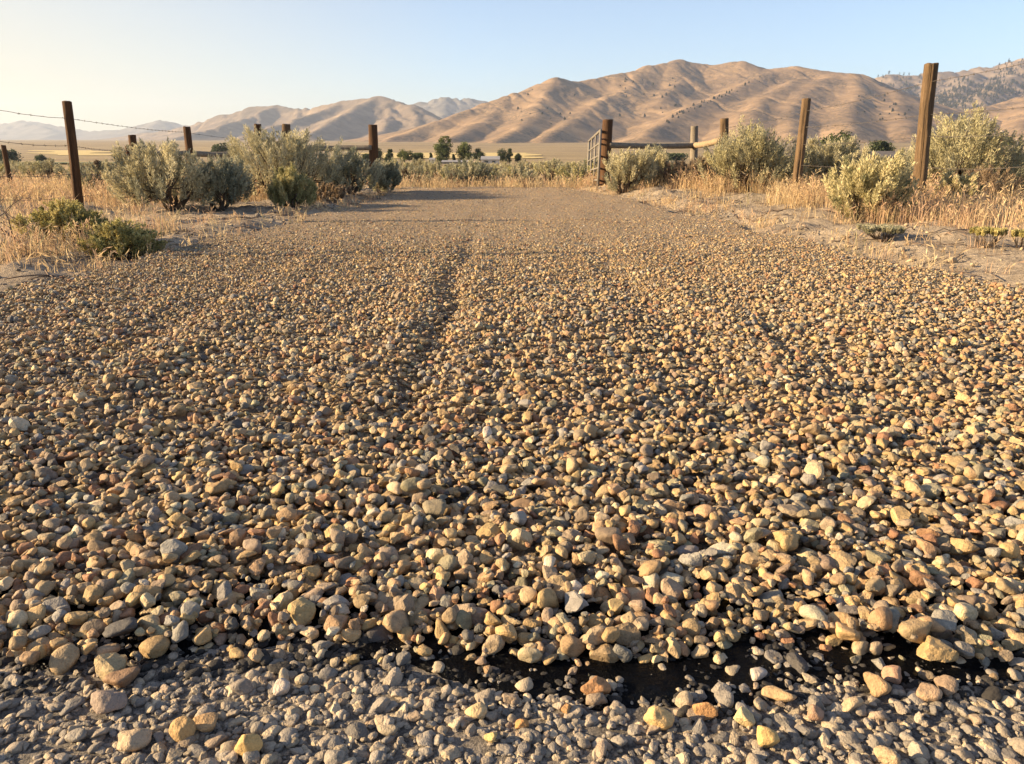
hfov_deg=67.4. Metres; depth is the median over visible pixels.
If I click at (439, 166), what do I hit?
sagebrush
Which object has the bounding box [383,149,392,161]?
tree
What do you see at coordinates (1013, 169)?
sagebrush
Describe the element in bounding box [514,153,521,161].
tree
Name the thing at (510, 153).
tree
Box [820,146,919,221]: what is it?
sagebrush
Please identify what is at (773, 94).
hills
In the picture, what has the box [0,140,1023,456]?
ground
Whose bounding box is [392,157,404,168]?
sagebrush
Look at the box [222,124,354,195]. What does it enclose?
sagebrush
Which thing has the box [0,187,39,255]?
dry grass
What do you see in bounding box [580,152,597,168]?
sagebrush
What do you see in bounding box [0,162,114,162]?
field
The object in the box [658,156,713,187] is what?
dry shrub
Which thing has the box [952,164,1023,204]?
dry shrub
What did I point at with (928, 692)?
stone
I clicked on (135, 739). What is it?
stone
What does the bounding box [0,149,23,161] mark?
tree
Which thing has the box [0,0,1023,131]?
sky
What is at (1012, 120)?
hills
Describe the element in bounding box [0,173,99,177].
barbed wire
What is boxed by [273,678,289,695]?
stone
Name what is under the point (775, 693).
stone
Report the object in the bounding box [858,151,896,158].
house
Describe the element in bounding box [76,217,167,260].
green shrub
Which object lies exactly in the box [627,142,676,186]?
sagebrush
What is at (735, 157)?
sagebrush
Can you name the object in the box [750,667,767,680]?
stone
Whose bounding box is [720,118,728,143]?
fence post
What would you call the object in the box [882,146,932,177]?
sagebrush
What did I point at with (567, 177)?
sagebrush
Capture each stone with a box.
[90,690,127,713]
[103,666,139,687]
[116,728,151,751]
[169,716,195,741]
[193,712,217,731]
[230,678,252,695]
[234,734,262,756]
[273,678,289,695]
[465,702,486,718]
[484,732,496,742]
[515,719,528,728]
[561,703,571,713]
[580,676,610,694]
[643,706,674,729]
[692,702,717,720]
[733,706,755,726]
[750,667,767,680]
[757,725,779,747]
[761,685,796,702]
[807,704,823,720]
[841,696,863,712]
[863,672,891,696]
[873,745,900,763]
[881,665,901,683]
[916,682,942,701]
[934,675,957,696]
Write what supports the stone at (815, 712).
on the asphalt road at (475, 744)
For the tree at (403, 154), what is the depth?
291.31 m
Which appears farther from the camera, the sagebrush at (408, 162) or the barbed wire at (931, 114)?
the sagebrush at (408, 162)
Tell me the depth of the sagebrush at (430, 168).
16.59 m
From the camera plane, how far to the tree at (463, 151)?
286.19 m
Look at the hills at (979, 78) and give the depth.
4864.64 m
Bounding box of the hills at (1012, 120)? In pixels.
[964,96,1023,140]
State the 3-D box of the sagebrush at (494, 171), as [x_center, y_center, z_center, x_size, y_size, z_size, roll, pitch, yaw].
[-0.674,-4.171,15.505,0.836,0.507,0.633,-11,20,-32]
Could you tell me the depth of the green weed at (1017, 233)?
4.54 m
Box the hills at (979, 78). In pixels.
[874,58,1023,110]
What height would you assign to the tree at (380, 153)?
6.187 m
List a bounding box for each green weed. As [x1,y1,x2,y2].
[856,223,906,241]
[969,226,1007,247]
[1011,229,1023,248]
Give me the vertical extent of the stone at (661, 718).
0.029 m
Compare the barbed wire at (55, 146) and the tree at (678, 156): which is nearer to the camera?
the barbed wire at (55, 146)
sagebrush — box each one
[0,167,13,179]
[9,161,56,180]
[14,157,69,181]
[65,159,125,191]
[66,162,93,173]
[100,136,226,210]
[185,153,256,211]
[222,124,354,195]
[318,144,386,194]
[367,157,402,194]
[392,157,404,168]
[399,163,429,186]
[401,161,416,172]
[411,160,428,166]
[420,160,450,177]
[423,162,443,181]
[436,165,462,179]
[441,157,467,171]
[442,164,475,187]
[443,155,488,186]
[450,156,493,184]
[458,158,490,174]
[459,162,496,186]
[462,164,500,184]
[490,166,518,183]
[501,162,531,186]
[501,168,535,179]
[510,163,539,180]
[514,159,532,168]
[532,158,567,182]
[549,162,571,183]
[551,163,596,185]
[557,170,579,183]
[562,161,584,179]
[570,157,597,180]
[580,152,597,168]
[601,144,658,194]
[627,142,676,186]
[695,114,811,191]
[695,152,732,185]
[795,133,878,181]
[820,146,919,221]
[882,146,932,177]
[906,99,1023,195]
[929,169,984,209]
[1000,153,1023,185]
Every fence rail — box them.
[138,150,186,155]
[192,151,253,156]
[291,145,371,150]
[609,142,693,148]
[693,136,725,148]
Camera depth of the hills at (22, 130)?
9111.05 m
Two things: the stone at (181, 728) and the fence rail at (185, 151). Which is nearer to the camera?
the stone at (181, 728)
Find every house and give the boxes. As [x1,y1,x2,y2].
[441,160,467,163]
[481,156,499,163]
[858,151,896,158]
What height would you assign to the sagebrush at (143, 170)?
0.802 m
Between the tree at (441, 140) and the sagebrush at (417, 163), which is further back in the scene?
the tree at (441, 140)
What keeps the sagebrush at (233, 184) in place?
on the ground at (578, 152)
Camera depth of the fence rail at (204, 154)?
11.85 m
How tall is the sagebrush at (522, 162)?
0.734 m
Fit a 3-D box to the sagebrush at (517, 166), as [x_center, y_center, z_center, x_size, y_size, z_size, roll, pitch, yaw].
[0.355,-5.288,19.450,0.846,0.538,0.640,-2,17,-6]
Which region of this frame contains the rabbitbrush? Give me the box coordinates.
[266,162,318,208]
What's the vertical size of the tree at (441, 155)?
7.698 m
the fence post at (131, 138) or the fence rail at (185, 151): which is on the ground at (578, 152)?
the fence post at (131, 138)
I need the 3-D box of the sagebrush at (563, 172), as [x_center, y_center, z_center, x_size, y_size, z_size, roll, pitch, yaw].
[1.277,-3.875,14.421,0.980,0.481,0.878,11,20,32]
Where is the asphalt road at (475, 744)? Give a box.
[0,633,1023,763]
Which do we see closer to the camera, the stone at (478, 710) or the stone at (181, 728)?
the stone at (181, 728)
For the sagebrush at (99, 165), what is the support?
on the ground at (578, 152)
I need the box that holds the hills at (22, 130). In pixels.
[0,120,187,139]
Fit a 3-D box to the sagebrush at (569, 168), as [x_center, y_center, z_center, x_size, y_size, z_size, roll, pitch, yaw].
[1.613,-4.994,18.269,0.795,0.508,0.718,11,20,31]
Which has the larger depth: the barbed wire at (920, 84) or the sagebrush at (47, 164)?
the sagebrush at (47, 164)
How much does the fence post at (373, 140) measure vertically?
1.099 m
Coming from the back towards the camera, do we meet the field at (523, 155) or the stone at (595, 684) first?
the field at (523, 155)
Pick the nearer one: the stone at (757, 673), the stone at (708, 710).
the stone at (708, 710)
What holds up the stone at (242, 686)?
on the asphalt road at (475, 744)
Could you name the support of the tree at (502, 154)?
on the ground at (578, 152)
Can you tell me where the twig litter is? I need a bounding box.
[0,185,1014,280]
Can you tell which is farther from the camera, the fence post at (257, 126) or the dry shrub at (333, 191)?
the fence post at (257, 126)
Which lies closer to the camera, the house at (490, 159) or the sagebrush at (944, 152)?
the sagebrush at (944, 152)
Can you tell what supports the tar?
on the asphalt road at (475, 744)
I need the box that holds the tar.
[0,572,1023,710]
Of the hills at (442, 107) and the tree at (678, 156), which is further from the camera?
the hills at (442, 107)
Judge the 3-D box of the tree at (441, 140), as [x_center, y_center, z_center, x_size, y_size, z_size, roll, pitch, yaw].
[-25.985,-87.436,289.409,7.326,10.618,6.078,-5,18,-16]
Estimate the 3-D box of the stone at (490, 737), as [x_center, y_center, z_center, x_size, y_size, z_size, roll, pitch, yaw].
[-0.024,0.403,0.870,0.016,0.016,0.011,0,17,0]
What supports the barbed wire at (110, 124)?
attached to the fence post at (73, 155)
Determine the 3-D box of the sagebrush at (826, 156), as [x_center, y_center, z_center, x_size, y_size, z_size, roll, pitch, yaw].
[4.487,-2.924,10.391,1.065,0.852,1.096,-14,22,-38]
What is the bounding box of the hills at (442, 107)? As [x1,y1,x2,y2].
[413,97,487,118]
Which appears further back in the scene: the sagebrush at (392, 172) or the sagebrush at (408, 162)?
the sagebrush at (408, 162)
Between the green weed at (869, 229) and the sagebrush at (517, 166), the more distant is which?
the sagebrush at (517, 166)
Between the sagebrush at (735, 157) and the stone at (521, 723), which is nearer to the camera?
the stone at (521, 723)
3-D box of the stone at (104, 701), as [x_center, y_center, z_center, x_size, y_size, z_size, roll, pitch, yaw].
[-0.484,0.382,0.922,0.038,0.027,0.037,-11,20,-31]
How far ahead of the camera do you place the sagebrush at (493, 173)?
15.15 m
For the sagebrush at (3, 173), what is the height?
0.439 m
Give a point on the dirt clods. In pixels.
(955, 260)
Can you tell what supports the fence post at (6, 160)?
on the ground at (578, 152)
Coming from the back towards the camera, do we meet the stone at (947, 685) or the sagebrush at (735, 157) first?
the sagebrush at (735, 157)
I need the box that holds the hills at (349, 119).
[98,96,441,140]
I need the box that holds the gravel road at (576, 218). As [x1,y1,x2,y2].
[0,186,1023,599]
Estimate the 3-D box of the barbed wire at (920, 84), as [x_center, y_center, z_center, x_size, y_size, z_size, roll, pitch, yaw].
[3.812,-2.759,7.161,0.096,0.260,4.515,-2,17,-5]
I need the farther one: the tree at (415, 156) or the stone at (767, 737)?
the tree at (415, 156)
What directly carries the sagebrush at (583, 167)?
on the ground at (578, 152)
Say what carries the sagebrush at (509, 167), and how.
on the ground at (578, 152)
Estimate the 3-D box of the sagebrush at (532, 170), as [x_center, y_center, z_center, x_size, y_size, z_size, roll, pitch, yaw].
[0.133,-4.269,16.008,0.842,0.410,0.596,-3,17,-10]
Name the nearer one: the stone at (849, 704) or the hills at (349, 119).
the stone at (849, 704)
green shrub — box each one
[8,196,108,242]
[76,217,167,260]
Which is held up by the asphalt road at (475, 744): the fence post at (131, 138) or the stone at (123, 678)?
the stone at (123, 678)
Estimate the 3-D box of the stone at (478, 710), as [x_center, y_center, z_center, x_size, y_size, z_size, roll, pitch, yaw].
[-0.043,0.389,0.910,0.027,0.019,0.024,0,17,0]
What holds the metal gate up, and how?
attached to the fence post at (607, 126)
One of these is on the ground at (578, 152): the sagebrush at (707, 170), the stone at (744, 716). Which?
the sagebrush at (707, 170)
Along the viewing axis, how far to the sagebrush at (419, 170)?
14.52 m
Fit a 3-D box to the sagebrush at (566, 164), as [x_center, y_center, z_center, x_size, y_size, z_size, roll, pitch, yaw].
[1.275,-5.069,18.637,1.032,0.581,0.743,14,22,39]
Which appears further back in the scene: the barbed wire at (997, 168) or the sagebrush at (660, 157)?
the sagebrush at (660, 157)
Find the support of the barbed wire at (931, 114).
attached to the fence post at (926, 109)
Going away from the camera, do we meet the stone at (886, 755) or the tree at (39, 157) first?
the stone at (886, 755)
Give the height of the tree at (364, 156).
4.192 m
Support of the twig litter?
on the ground at (578, 152)
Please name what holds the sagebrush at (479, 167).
on the ground at (578, 152)
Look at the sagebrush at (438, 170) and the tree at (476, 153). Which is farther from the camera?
the tree at (476, 153)
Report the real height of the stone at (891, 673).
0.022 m
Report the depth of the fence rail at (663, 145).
12.55 m
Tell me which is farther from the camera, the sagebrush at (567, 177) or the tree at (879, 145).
the tree at (879, 145)
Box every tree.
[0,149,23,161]
[34,153,47,161]
[210,143,228,158]
[361,153,368,162]
[378,148,383,160]
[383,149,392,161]
[397,149,411,161]
[410,152,424,162]
[432,135,453,159]
[434,144,452,163]
[455,142,473,159]
[470,148,485,161]
[497,148,509,162]
[506,148,512,162]
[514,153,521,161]
[668,153,688,160]
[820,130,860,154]
[868,140,895,150]
[994,132,1014,144]
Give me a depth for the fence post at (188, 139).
11.69 m
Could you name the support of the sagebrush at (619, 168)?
on the ground at (578, 152)
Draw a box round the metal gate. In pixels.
[587,129,604,186]
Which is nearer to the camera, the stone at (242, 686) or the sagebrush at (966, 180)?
the stone at (242, 686)
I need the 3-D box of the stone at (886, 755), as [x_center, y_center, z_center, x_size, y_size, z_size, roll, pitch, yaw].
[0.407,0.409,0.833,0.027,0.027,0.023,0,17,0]
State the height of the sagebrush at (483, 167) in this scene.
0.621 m
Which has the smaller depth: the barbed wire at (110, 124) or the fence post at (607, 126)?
the barbed wire at (110, 124)
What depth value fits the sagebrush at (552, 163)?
17.48 m
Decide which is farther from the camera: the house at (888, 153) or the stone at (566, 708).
the house at (888, 153)
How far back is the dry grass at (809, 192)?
6.95 m
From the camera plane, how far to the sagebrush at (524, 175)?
14.40 m
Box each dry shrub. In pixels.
[315,182,351,201]
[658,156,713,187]
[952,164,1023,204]
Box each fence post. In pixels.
[1,145,13,187]
[62,101,83,207]
[128,135,136,152]
[183,126,192,162]
[254,124,261,189]
[282,124,290,144]
[368,124,377,187]
[599,119,612,185]
[690,126,697,177]
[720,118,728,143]
[792,98,810,189]
[910,63,938,200]
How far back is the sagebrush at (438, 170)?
16.19 m
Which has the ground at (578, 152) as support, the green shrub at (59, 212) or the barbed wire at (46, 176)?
the green shrub at (59, 212)
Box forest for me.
[877,58,1023,109]
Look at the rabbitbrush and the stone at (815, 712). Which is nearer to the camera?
the stone at (815, 712)
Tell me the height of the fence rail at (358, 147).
0.097 m
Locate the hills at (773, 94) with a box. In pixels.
[344,59,1001,142]
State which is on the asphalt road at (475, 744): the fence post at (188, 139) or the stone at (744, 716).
the stone at (744, 716)
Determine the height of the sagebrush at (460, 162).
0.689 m
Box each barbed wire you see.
[0,110,246,139]
[0,141,126,151]
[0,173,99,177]
[802,165,1017,170]
[803,134,1023,144]
[808,63,1023,110]
[813,107,1023,127]
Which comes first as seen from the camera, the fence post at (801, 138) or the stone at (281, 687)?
the stone at (281, 687)
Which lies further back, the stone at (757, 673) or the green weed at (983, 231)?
the green weed at (983, 231)
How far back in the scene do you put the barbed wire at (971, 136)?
7.15 m
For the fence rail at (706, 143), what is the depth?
12.39 m
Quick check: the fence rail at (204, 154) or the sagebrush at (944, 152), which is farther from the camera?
the fence rail at (204, 154)
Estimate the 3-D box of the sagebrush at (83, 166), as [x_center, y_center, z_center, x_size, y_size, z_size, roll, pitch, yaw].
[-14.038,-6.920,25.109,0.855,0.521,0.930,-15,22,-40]
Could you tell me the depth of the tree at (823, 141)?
199.14 m
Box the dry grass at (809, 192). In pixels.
[0,163,1023,273]
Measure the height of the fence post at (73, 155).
1.202 m
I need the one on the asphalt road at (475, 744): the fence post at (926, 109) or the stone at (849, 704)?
the stone at (849, 704)
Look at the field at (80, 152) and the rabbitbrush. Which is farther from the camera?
the field at (80, 152)
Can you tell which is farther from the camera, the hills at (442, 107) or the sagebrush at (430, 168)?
the hills at (442, 107)
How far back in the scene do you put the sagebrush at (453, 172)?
14.15 m
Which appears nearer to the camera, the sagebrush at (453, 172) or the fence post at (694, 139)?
the fence post at (694, 139)
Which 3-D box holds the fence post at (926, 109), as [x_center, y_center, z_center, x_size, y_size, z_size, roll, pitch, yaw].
[3.891,-2.238,7.263,0.137,1.451,0.127,-2,17,1]
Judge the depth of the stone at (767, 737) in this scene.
0.86 m
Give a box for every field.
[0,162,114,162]
[28,150,114,154]
[360,153,544,157]
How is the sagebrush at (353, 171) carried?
on the ground at (578, 152)
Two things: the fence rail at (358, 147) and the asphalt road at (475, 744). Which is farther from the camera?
the fence rail at (358, 147)
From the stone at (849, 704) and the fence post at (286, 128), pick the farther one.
the fence post at (286, 128)
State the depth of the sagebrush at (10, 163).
14.62 m
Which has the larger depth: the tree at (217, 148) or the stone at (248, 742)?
the tree at (217, 148)
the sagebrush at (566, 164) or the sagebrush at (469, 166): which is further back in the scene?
the sagebrush at (566, 164)
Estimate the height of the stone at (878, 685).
0.027 m
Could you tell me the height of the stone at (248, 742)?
0.031 m
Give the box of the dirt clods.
[0,185,1022,291]
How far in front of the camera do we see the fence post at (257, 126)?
12.02 m

